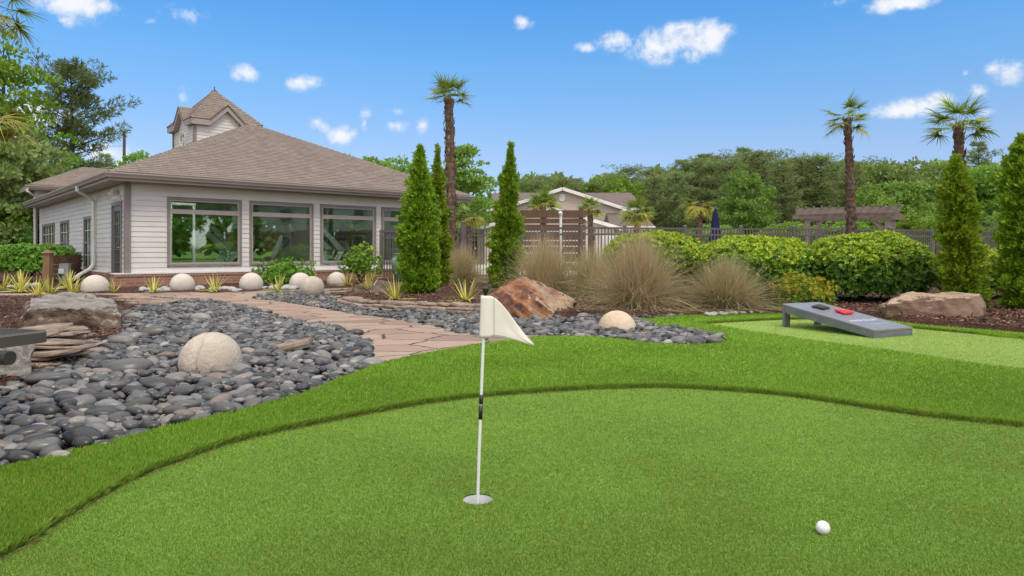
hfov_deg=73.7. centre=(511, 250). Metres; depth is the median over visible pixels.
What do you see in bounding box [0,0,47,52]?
palm tree
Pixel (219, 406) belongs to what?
river stone
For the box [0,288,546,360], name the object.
path
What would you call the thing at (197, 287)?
edge pebbles
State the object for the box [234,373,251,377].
river stone
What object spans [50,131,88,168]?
ivy column
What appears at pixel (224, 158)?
clubhouse
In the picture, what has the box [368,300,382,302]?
slate slab
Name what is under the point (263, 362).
river stone
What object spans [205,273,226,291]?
yucca
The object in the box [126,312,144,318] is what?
river stone
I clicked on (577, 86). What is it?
sky
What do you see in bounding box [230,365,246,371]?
river stone
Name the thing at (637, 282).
ornamental grass
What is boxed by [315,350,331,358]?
river stone
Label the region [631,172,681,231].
pine tree
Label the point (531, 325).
river stone
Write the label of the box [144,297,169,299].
slate slab
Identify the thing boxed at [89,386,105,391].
river stone
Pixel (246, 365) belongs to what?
river stone
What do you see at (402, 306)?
slate slab
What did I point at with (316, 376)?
river stone
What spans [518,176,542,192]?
pine tree
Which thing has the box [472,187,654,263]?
apartment house
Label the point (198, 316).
river stone
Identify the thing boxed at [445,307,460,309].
slate slab
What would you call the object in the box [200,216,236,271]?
treadmill
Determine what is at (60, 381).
river stone
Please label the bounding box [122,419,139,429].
river stone
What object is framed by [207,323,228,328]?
river stone
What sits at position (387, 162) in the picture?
broadleaf tree
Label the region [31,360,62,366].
slate slab
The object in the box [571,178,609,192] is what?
pine tree
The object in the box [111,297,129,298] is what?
slate slab
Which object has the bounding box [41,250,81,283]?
wood fence
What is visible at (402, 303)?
slate slab
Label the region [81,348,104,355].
slate slab
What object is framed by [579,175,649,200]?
broadleaf tree
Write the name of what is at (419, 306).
slate slab
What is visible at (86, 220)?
window
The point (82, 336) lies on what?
slate slab
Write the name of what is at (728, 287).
ornamental grass
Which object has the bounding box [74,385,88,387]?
river stone
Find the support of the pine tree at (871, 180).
on the ground at (202, 257)
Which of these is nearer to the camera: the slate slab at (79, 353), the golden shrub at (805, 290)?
the slate slab at (79, 353)
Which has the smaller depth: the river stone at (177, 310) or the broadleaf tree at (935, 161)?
the river stone at (177, 310)
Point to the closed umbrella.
(715, 223)
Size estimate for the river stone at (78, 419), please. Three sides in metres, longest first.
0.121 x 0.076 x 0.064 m
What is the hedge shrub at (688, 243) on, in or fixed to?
on the mulch bed at (908, 319)
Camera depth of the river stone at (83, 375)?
4.74 m
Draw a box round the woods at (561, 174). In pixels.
[517,157,996,250]
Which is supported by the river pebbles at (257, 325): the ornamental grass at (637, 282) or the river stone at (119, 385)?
the river stone at (119, 385)
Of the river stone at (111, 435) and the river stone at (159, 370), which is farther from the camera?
the river stone at (159, 370)
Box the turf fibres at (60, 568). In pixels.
[0,387,1023,575]
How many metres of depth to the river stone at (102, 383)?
4.38 m
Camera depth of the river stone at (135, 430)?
3.27 m
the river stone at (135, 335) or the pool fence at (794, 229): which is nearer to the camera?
the river stone at (135, 335)
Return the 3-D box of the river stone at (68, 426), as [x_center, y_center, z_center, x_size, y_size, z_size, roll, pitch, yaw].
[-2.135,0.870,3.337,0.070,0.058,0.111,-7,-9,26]
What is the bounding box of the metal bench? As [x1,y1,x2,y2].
[0,328,46,364]
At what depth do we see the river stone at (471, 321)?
8.12 m
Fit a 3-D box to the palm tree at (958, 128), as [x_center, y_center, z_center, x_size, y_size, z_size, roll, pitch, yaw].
[9.452,-1.230,14.440,1.449,4.460,1.540,0,0,15]
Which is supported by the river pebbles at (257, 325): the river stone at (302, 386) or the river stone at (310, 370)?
the river stone at (302, 386)
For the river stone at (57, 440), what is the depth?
3.15 m
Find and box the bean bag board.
[782,302,912,337]
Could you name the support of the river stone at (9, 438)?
on the bed soil
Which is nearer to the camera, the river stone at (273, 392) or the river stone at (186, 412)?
the river stone at (186, 412)
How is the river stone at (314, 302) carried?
on the bed soil
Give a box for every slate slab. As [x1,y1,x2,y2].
[18,326,87,331]
[31,348,80,357]
[31,355,67,360]
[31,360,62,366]
[34,338,84,345]
[34,344,89,352]
[35,328,68,331]
[35,344,85,348]
[38,322,72,325]
[46,330,59,336]
[47,332,76,337]
[59,350,89,358]
[60,330,89,334]
[60,333,91,338]
[80,340,103,346]
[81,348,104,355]
[86,343,96,347]
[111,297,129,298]
[114,299,150,300]
[124,294,156,297]
[124,300,146,303]
[124,300,164,302]
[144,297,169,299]
[153,299,180,302]
[157,294,175,297]
[276,337,312,350]
[323,291,346,292]
[342,296,362,300]
[352,299,372,302]
[362,303,379,306]
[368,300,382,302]
[372,304,385,307]
[380,300,397,304]
[384,304,398,307]
[394,301,413,304]
[399,305,416,308]
[411,305,431,309]
[414,301,437,305]
[428,306,446,309]
[437,302,450,306]
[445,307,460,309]
[449,302,471,306]
[460,307,474,310]
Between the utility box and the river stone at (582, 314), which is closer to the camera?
the river stone at (582, 314)
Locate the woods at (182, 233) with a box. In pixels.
[172,191,495,258]
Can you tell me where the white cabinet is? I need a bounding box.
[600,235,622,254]
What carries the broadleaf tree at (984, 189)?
on the ground at (202, 257)
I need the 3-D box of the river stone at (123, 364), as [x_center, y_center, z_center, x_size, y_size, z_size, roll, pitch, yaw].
[-2.835,0.863,5.043,0.343,0.141,0.219,-1,2,-24]
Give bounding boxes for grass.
[397,262,470,284]
[404,240,489,283]
[470,229,601,300]
[547,238,619,299]
[557,224,726,314]
[657,248,801,314]
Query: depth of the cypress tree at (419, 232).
12.97 m
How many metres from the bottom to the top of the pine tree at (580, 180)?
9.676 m
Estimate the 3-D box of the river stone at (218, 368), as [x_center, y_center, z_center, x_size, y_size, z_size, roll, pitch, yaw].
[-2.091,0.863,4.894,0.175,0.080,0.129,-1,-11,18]
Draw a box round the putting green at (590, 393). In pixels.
[1,388,1023,575]
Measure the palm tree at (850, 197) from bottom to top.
5.489 m
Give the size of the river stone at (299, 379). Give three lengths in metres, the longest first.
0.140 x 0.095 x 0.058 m
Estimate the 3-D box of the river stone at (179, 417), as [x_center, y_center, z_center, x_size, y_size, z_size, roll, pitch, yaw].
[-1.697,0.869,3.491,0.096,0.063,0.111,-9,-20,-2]
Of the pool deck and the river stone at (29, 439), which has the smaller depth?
the river stone at (29, 439)
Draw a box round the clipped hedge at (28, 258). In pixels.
[0,242,84,276]
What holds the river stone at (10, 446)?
on the river pebbles at (257, 325)
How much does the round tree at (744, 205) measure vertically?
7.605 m
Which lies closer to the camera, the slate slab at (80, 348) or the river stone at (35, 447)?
the river stone at (35, 447)
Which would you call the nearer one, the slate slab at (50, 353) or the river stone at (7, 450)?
the river stone at (7, 450)
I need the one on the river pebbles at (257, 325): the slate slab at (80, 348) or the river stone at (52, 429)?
the river stone at (52, 429)
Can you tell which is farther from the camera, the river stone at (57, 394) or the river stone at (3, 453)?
the river stone at (57, 394)
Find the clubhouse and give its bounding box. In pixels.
[19,86,472,286]
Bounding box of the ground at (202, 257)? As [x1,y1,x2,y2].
[10,251,476,294]
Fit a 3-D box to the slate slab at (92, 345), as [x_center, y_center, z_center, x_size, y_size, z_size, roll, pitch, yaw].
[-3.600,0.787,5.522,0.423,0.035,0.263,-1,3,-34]
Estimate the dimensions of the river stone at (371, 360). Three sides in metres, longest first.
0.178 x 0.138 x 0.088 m
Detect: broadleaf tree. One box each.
[0,29,67,270]
[0,138,82,270]
[0,198,38,270]
[111,150,149,167]
[324,153,370,251]
[349,154,411,230]
[432,143,497,248]
[518,171,567,191]
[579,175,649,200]
[687,223,738,243]
[755,221,838,244]
[810,221,873,243]
[831,162,893,206]
[855,179,938,229]
[862,155,945,220]
[870,213,982,252]
[876,158,986,254]
[917,160,1002,235]
[977,212,1000,244]
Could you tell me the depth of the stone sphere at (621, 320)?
7.61 m
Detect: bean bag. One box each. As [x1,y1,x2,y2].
[811,304,829,309]
[834,309,853,313]
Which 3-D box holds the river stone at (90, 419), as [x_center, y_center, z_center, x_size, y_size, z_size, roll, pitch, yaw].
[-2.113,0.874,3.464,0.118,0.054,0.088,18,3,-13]
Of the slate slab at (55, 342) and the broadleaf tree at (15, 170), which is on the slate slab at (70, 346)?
the slate slab at (55, 342)
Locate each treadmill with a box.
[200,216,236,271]
[320,230,345,264]
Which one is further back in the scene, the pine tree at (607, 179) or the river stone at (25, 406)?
the pine tree at (607, 179)
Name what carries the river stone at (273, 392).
on the river pebbles at (257, 325)
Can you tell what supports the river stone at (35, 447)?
on the bed soil
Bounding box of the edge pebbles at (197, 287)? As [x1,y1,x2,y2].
[6,282,762,315]
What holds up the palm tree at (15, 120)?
on the mulch bed at (8, 320)
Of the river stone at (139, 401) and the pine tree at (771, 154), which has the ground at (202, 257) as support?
the pine tree at (771, 154)
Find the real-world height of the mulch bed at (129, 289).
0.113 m
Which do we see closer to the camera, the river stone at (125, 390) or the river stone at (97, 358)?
the river stone at (125, 390)
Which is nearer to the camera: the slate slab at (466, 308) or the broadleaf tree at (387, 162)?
the slate slab at (466, 308)
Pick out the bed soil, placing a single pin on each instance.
(64, 448)
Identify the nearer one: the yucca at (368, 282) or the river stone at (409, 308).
the river stone at (409, 308)
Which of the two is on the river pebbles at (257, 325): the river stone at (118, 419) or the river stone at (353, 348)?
the river stone at (118, 419)
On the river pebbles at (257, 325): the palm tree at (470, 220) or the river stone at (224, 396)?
the river stone at (224, 396)
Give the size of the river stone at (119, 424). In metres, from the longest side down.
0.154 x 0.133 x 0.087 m
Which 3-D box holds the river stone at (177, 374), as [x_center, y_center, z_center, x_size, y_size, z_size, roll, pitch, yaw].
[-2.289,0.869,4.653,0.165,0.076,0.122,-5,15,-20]
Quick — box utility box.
[54,263,70,282]
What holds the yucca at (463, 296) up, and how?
on the mulch bed at (908, 319)
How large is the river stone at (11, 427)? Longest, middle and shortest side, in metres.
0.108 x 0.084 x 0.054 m
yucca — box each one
[0,269,34,291]
[0,273,14,288]
[21,272,65,295]
[23,275,50,295]
[50,271,84,288]
[59,275,89,293]
[101,277,126,291]
[145,276,172,291]
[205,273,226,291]
[259,273,295,291]
[331,272,355,285]
[354,271,377,292]
[381,276,420,299]
[447,276,477,301]
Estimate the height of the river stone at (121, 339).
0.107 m
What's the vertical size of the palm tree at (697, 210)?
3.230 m
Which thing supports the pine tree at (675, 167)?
on the ground at (202, 257)
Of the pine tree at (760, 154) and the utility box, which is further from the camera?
the pine tree at (760, 154)
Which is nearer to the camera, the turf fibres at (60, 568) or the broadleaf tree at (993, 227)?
the turf fibres at (60, 568)
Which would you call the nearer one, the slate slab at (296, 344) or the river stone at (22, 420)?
the river stone at (22, 420)
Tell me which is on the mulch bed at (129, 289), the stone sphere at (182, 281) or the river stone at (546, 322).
the stone sphere at (182, 281)
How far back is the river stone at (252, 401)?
3.85 m
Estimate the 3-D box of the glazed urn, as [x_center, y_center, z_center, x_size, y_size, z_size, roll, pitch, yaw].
[-3.040,0.455,19.000,0.660,0.770,0.660,0,0,0]
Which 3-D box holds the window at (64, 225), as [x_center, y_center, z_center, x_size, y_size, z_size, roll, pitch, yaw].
[-14.781,-0.260,22.604,0.090,1.480,1.500,0,0,-42]
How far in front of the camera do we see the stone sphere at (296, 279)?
16.10 m
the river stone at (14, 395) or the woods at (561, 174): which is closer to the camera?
the river stone at (14, 395)
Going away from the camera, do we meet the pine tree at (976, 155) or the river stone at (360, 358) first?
the river stone at (360, 358)
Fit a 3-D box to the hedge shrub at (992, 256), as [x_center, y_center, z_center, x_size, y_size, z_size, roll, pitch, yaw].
[8.305,0.379,11.944,1.853,0.932,2.088,0,0,0]
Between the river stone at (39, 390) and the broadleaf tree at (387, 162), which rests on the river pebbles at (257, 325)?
the river stone at (39, 390)
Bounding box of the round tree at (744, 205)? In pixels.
[717,169,782,233]
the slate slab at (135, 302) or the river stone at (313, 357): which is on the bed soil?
the river stone at (313, 357)
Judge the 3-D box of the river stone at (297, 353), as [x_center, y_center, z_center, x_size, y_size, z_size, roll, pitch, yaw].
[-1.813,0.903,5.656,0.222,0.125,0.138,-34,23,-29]
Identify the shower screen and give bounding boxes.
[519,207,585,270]
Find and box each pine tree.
[7,47,142,167]
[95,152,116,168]
[517,177,549,192]
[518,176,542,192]
[519,172,557,189]
[539,176,577,189]
[567,178,584,191]
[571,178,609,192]
[592,173,623,192]
[599,171,640,197]
[601,163,659,195]
[631,165,680,230]
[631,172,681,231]
[648,170,703,233]
[663,158,696,230]
[666,152,721,230]
[671,155,723,237]
[684,159,743,237]
[690,148,762,221]
[698,154,771,226]
[727,146,790,223]
[738,148,793,217]
[741,149,785,222]
[759,151,833,227]
[762,158,814,231]
[768,155,829,227]
[786,151,859,236]
[792,152,845,225]
[814,162,872,236]
[823,155,889,206]
[823,160,861,223]
[856,160,888,192]
[951,140,1004,167]
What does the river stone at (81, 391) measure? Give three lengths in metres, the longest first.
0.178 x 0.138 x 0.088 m
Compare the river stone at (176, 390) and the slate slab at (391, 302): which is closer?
the river stone at (176, 390)
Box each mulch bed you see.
[0,271,404,292]
[0,294,144,385]
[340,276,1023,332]
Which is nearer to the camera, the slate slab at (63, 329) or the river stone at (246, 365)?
the river stone at (246, 365)
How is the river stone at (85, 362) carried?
on the river pebbles at (257, 325)
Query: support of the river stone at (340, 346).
on the bed soil
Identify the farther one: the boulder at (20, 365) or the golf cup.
the boulder at (20, 365)
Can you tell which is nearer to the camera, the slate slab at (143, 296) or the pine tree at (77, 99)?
the slate slab at (143, 296)
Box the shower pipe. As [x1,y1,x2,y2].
[558,211,562,265]
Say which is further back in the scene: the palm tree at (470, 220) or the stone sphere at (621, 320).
the palm tree at (470, 220)
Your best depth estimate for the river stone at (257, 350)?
5.81 m
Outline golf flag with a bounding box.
[476,287,533,504]
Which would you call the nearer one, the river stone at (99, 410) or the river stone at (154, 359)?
the river stone at (99, 410)
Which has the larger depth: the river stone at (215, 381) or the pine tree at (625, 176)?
the pine tree at (625, 176)
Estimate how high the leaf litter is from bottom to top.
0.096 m
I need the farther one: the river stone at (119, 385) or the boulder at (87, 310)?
the boulder at (87, 310)
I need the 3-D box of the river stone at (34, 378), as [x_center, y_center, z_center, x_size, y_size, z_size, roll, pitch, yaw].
[-3.144,0.863,4.615,0.294,0.091,0.159,-2,-4,-7]
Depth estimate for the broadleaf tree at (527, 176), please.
82.22 m
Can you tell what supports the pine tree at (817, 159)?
on the ground at (202, 257)
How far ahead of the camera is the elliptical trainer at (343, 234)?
23.12 m
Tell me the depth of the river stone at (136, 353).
5.59 m
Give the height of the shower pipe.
2.270 m
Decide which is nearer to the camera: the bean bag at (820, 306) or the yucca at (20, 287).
the bean bag at (820, 306)
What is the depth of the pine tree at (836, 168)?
78.12 m
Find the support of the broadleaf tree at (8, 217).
on the ground at (202, 257)
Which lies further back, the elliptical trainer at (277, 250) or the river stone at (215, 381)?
the elliptical trainer at (277, 250)
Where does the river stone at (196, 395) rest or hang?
on the river pebbles at (257, 325)
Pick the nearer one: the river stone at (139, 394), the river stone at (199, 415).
the river stone at (199, 415)
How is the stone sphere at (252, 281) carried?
on the mulch bed at (129, 289)
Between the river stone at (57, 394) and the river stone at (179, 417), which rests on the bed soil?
the river stone at (57, 394)
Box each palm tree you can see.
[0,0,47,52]
[0,104,39,159]
[421,70,473,265]
[456,204,486,259]
[526,186,564,240]
[575,195,605,258]
[616,194,656,232]
[676,198,718,243]
[821,89,870,234]
[919,91,1002,165]
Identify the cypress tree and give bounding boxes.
[393,143,444,292]
[429,142,454,285]
[484,140,526,288]
[930,153,995,307]
[987,131,1023,308]
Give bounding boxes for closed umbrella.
[709,206,720,240]
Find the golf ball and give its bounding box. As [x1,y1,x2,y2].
[816,520,829,534]
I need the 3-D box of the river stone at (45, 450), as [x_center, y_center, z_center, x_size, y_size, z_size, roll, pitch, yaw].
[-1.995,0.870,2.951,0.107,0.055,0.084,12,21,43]
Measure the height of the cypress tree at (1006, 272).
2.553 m
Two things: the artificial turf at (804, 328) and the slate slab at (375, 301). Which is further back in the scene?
the slate slab at (375, 301)
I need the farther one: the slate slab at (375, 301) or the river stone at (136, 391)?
the slate slab at (375, 301)
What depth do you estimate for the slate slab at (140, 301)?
11.12 m
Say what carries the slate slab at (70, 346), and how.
on the slate slab at (80, 348)
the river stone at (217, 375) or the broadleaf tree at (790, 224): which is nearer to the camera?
the river stone at (217, 375)
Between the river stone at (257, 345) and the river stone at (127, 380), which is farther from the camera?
the river stone at (257, 345)
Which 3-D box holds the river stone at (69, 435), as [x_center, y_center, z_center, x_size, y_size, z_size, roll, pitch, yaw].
[-2.003,0.870,3.197,0.230,0.096,0.128,2,-2,24]
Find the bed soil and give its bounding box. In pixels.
[62,295,492,498]
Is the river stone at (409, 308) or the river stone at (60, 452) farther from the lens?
the river stone at (409, 308)
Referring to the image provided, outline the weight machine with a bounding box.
[158,202,195,272]
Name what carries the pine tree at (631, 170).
on the ground at (202, 257)
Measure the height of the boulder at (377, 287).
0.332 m
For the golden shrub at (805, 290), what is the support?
on the mulch bed at (908, 319)
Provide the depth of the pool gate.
19.68 m
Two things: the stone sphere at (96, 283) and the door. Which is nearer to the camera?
the stone sphere at (96, 283)
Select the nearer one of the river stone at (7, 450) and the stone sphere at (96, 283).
the river stone at (7, 450)
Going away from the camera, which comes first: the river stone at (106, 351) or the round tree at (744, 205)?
the river stone at (106, 351)
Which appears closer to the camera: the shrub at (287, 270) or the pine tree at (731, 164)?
the shrub at (287, 270)
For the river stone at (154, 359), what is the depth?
5.25 m
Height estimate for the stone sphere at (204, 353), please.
0.452 m
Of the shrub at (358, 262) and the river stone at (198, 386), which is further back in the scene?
the shrub at (358, 262)
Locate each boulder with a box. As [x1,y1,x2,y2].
[0,344,34,376]
[18,292,128,328]
[354,280,403,292]
[490,277,576,318]
[876,291,985,319]
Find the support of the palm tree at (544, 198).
on the pool deck
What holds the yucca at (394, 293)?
on the mulch bed at (908, 319)
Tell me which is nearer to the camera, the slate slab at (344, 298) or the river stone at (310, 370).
the river stone at (310, 370)
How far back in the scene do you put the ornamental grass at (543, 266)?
11.97 m
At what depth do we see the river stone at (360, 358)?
5.40 m
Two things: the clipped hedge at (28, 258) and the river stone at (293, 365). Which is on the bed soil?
the river stone at (293, 365)
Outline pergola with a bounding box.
[793,204,904,243]
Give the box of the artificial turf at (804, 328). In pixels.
[713,320,1023,367]
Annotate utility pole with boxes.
[123,133,125,161]
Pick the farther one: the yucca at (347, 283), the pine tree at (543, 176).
the pine tree at (543, 176)
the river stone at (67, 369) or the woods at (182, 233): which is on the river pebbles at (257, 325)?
the river stone at (67, 369)
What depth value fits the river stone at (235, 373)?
4.79 m
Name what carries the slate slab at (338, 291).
on the slate slab
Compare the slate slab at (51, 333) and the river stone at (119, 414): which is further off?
the slate slab at (51, 333)
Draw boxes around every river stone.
[0,398,13,402]
[0,400,6,407]
[0,405,22,416]
[0,440,8,445]
[0,448,6,459]
[0,449,19,460]
[2,424,47,438]
[2,434,24,442]
[2,443,16,449]
[4,425,19,429]
[5,450,36,463]
[6,381,18,385]
[7,393,21,397]
[8,390,29,400]
[12,415,36,426]
[13,404,29,415]
[14,442,28,448]
[17,433,58,442]
[24,371,71,384]
[24,433,63,448]
[25,440,58,455]
[27,387,54,394]
[29,403,59,415]
[32,368,50,373]
[32,397,52,404]
[35,426,60,433]
[39,444,61,457]
[46,417,71,424]
[47,450,70,456]
[53,368,71,370]
[53,378,76,385]
[53,387,78,393]
[53,391,71,397]
[53,420,69,430]
[54,392,78,403]
[56,362,72,366]
[58,394,96,413]
[58,398,77,409]
[62,426,102,445]
[63,423,84,431]
[64,370,87,378]
[65,410,84,416]
[68,416,86,423]
[71,435,94,448]
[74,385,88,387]
[76,367,92,372]
[77,388,99,394]
[80,352,101,357]
[80,360,92,365]
[84,406,119,416]
[84,417,106,424]
[85,421,110,432]
[86,354,110,361]
[89,374,109,382]
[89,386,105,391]
[90,348,111,353]
[91,392,119,401]
[94,399,122,406]
[96,440,113,444]
[98,381,107,386]
[102,358,153,372]
[104,381,126,391]
[104,430,125,439]
[106,417,125,422]
[108,335,133,343]
[108,411,131,419]
[111,422,127,431]
[119,378,133,383]
[121,385,147,396]
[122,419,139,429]
[124,397,152,407]
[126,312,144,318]
[126,350,143,357]
[126,392,150,398]
[126,407,144,415]
[126,428,148,435]
[127,332,143,337]
[128,376,140,381]
[128,389,143,395]
[129,404,154,414]
[136,348,150,353]
[138,376,177,388]
[140,420,161,428]
[141,325,170,335]
[146,356,159,364]
[148,368,166,374]
[149,408,164,415]
[156,351,175,358]
[162,405,187,414]
[165,372,188,378]
[166,395,194,404]
[169,337,186,345]
[169,414,190,424]
[170,308,186,312]
[171,327,186,332]
[171,384,196,395]
[173,399,201,407]
[173,409,194,416]
[177,386,195,395]
[184,303,197,306]
[186,407,203,412]
[190,313,210,319]
[190,393,201,398]
[190,413,211,419]
[193,381,211,391]
[199,377,213,380]
[202,392,221,400]
[206,372,228,378]
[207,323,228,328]
[207,379,221,384]
[208,393,232,403]
[209,365,232,372]
[210,401,236,412]
[224,371,242,376]
[227,327,243,333]
[229,378,250,383]
[229,402,244,408]
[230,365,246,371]
[231,363,252,368]
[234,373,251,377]
[236,384,253,391]
[240,367,254,372]
[242,356,253,365]
[243,397,262,407]
[250,343,263,347]
[251,378,267,385]
[252,348,271,353]
[253,372,273,377]
[257,358,276,366]
[261,389,287,397]
[262,395,279,403]
[263,341,281,345]
[263,382,277,387]
[279,383,295,389]
[281,389,300,396]
[283,362,302,368]
[286,350,304,358]
[294,382,309,392]
[295,376,310,382]
[297,366,319,374]
[301,379,323,386]
[302,354,319,361]
[305,300,321,305]
[311,375,324,380]
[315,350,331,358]
[328,362,344,371]
[330,342,346,350]
[346,346,362,350]
[350,356,364,360]
[356,350,374,356]
[361,357,383,363]
[403,307,415,310]
[460,318,476,323]
[524,324,539,328]
[542,320,553,324]
[577,313,589,316]
[616,333,633,338]
[687,336,702,339]
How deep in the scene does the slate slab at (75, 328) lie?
5.99 m
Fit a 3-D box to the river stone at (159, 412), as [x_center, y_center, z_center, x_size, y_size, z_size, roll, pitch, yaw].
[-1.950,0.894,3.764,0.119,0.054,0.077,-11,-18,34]
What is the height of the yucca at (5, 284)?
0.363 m
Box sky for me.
[0,0,1023,250]
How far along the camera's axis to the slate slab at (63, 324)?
6.20 m
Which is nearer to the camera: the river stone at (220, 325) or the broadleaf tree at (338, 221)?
the river stone at (220, 325)
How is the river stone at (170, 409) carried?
on the bed soil
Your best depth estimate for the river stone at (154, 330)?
7.07 m
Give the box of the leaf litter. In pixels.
[28,323,261,415]
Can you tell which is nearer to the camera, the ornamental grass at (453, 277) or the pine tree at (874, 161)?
the ornamental grass at (453, 277)
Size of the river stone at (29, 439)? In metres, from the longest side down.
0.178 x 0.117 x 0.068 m
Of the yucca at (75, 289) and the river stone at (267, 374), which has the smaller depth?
the river stone at (267, 374)
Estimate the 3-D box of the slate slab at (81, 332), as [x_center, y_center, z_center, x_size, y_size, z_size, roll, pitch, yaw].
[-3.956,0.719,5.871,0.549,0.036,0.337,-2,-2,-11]
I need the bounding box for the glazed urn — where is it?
[391,253,402,280]
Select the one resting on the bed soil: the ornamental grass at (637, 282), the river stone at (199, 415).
the river stone at (199, 415)
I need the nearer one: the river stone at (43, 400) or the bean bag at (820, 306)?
the river stone at (43, 400)
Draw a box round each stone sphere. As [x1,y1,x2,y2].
[80,275,109,291]
[169,273,194,289]
[178,332,242,373]
[239,273,262,289]
[289,273,308,287]
[300,276,323,295]
[327,272,345,283]
[598,310,635,329]
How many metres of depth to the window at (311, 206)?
19.12 m
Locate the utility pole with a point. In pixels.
(124, 145)
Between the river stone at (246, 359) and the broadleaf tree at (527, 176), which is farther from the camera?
the broadleaf tree at (527, 176)
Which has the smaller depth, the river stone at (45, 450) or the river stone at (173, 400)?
the river stone at (45, 450)
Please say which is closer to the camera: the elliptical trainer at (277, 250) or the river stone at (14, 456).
the river stone at (14, 456)
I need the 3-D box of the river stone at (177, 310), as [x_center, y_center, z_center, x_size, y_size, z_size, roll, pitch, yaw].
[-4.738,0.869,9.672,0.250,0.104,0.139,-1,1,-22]
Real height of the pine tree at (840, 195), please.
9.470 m
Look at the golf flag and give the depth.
2.47 m
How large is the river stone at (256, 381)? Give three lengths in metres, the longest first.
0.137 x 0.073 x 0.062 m
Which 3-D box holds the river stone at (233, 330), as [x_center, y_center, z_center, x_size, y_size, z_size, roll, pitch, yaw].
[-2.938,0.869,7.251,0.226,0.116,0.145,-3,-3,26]
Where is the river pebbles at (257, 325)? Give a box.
[0,289,725,465]
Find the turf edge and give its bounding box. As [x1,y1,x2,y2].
[2,318,1022,554]
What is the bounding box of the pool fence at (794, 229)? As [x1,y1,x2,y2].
[465,224,997,276]
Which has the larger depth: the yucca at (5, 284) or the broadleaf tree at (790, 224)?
the broadleaf tree at (790, 224)
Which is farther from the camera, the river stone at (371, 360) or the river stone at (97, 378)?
the river stone at (371, 360)
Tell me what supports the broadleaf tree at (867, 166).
on the ground at (202, 257)
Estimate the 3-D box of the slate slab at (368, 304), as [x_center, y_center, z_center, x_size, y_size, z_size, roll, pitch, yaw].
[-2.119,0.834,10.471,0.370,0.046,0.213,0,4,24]
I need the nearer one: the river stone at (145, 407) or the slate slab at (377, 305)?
the river stone at (145, 407)
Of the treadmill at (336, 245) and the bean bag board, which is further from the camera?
the treadmill at (336, 245)
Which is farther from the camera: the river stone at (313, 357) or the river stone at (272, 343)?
the river stone at (272, 343)
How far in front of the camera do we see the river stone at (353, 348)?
5.92 m
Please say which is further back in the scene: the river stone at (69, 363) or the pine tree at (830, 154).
the pine tree at (830, 154)
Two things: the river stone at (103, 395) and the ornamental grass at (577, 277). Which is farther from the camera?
the ornamental grass at (577, 277)
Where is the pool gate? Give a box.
[379,221,465,280]
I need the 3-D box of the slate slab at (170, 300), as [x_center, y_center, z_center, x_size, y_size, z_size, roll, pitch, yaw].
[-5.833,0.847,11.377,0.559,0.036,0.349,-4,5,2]
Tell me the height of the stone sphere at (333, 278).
0.500 m
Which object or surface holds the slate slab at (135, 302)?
on the slate slab
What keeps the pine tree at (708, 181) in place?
on the ground at (202, 257)
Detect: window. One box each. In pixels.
[42,222,54,244]
[60,220,68,249]
[83,216,93,269]
[167,197,241,265]
[249,201,313,264]
[320,204,375,263]
[381,207,400,262]
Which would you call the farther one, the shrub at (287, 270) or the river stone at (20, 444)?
the shrub at (287, 270)
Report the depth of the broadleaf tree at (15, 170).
28.78 m
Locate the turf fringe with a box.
[1,313,1023,503]
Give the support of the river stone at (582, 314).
on the bed soil
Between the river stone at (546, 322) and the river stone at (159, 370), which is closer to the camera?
the river stone at (159, 370)
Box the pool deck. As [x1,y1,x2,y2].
[475,264,574,275]
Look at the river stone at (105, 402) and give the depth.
3.80 m
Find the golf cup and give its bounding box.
[463,494,492,503]
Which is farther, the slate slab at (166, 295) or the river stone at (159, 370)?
the slate slab at (166, 295)
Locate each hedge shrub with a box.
[600,229,708,293]
[685,233,819,297]
[810,229,939,300]
[935,247,1000,297]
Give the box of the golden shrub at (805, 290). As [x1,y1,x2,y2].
[768,271,842,305]
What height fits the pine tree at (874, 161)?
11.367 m
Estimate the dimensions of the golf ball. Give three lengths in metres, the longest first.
0.043 x 0.043 x 0.043 m
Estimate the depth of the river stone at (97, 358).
5.39 m
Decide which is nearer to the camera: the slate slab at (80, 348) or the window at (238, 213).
the slate slab at (80, 348)
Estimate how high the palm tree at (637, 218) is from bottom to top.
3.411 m
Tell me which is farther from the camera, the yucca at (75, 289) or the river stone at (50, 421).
the yucca at (75, 289)
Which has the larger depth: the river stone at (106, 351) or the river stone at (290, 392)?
the river stone at (106, 351)
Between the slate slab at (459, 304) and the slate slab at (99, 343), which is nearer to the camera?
the slate slab at (99, 343)
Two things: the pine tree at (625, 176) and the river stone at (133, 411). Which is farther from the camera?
the pine tree at (625, 176)
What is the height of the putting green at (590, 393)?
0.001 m
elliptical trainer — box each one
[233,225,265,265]
[260,224,294,270]
[332,227,352,264]
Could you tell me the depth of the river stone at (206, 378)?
4.55 m
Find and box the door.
[113,205,119,272]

